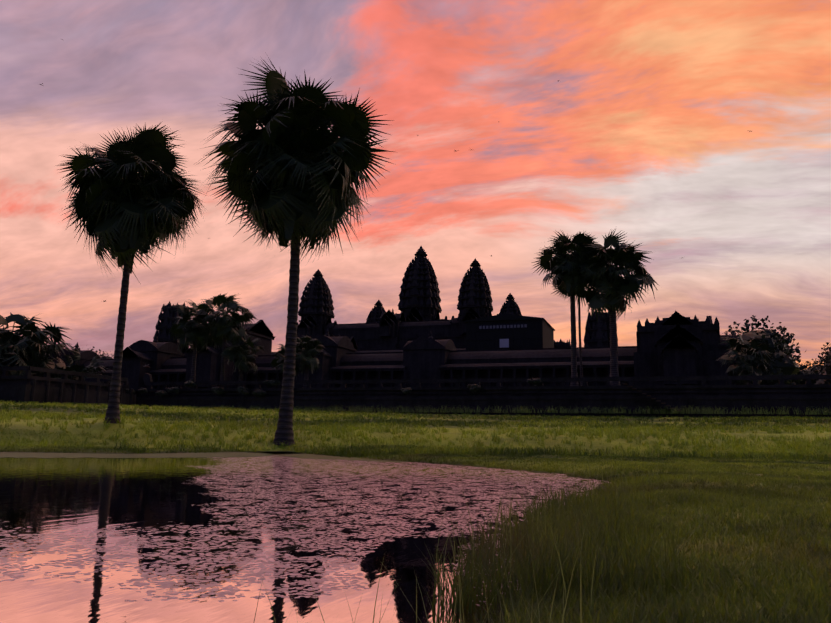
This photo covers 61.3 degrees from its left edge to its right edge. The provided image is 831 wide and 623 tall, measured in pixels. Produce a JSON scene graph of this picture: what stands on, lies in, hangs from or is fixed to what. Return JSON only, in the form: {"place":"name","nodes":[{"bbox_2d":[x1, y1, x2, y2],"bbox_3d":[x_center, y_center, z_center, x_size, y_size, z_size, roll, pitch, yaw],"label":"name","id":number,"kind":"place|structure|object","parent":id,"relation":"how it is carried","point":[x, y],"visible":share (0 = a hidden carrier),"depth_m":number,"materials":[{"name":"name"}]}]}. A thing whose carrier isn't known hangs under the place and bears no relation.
{"place":"outdoors","nodes":[
{"label":"outdoors","id":0,"kind":"place"},
{"bbox_2d":[0,455,610,622],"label":"pond water","id":1,"kind":"structure","parent":0,"point":[147,540],"depth_m":4.51,"materials":[{"name":"pink liquid"}]},
{"bbox_2d":[40,39,751,366],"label":"birds","id":2,"kind":"object","parent":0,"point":[209,238],"visible":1,"depth_m":12.12,"materials":[{"name":"black"}]},
{"bbox_2d":[0,400,830,622],"bbox_3d":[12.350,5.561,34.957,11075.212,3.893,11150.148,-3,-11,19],"label":"ground","id":3,"kind":"structure","parent":0,"point":[451,434],"depth_m":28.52,"materials":[{"name":"green plant"}]},
{"bbox_2d":[0,452,407,461],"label":"pond bank","id":4,"kind":"object","parent":3,"relation":"on","point":[156,455],"visible":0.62,"depth_m":20.00,"materials":[{"name":"green plant"}]},
{"bbox_2d":[58,57,393,445],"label":"palm trees","id":5,"kind":"object","parent":3,"relation":"on","point":[299,161],"depth_m":29.82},
{"bbox_2d":[0,229,779,388],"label":"palm trees","id":6,"kind":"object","parent":3,"relation":"on","point":[590,267],"depth_m":89.80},
{"bbox_2d":[0,246,830,417],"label":"temple","id":7,"kind":"structure","parent":3,"relation":"on","point":[383,357],"depth_m":109.94,"materials":[{"name":"stone"}]},
{"bbox_2d":[464,314,554,349],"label":"scaffold shed","id":8,"kind":"structure","parent":7,"relation":"on","point":[537,332],"depth_m":161.22,"materials":[{"name":"black"}]},
{"bbox_2d":[479,324,526,328],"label":"shed banner","id":9,"kind":"object","parent":8,"relation":"attached to","point":[504,326],"visible":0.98,"depth_m":161.09,"materials":[{"name":"grey"}]},
{"bbox_2d":[500,339,508,347],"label":"shed sign","id":10,"kind":"object","parent":8,"relation":"attached to","point":[504,343],"visible":1,"depth_m":160.37,"materials":[{"name":"grey"}]},
{"bbox_2d":[623,384,679,410],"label":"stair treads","id":11,"kind":"object","parent":7,"relation":"attached to","point":[649,396],"visible":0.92,"depth_m":70.81,"materials":[{"name":"brown"}]},
{"bbox_2d":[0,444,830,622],"bbox_3d":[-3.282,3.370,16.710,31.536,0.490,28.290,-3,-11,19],"label":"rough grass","id":12,"kind":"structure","parent":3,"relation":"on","point":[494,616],"depth_m":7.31,"materials":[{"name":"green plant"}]},
{"bbox_2d":[19,315,830,396],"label":"bushes","id":13,"kind":"object","parent":3,"relation":"on","point":[786,364],"depth_m":149.69,"materials":[{"name":"plant"}]},
{"bbox_2d":[106,404,830,622],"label":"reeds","id":14,"kind":"object","parent":3,"relation":"on","point":[521,410],"visible":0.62,"depth_m":5.50,"materials":[{"name":"green plant"}]},
{"bbox_2d":[415,478,696,613],"bbox_3d":[1.173,1.446,5.144,1.242,0.387,5.729,-2,-11,15],"label":"bank sedge","id":15,"kind":"object","parent":3,"relation":"on","point":[483,551],"visible":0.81,"depth_m":3.08,"materials":[{"name":"green plant"}]},
{"bbox_2d":[0,0,830,369],"label":"sky","id":16,"kind":"structure","parent":0,"point":[642,132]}
]}

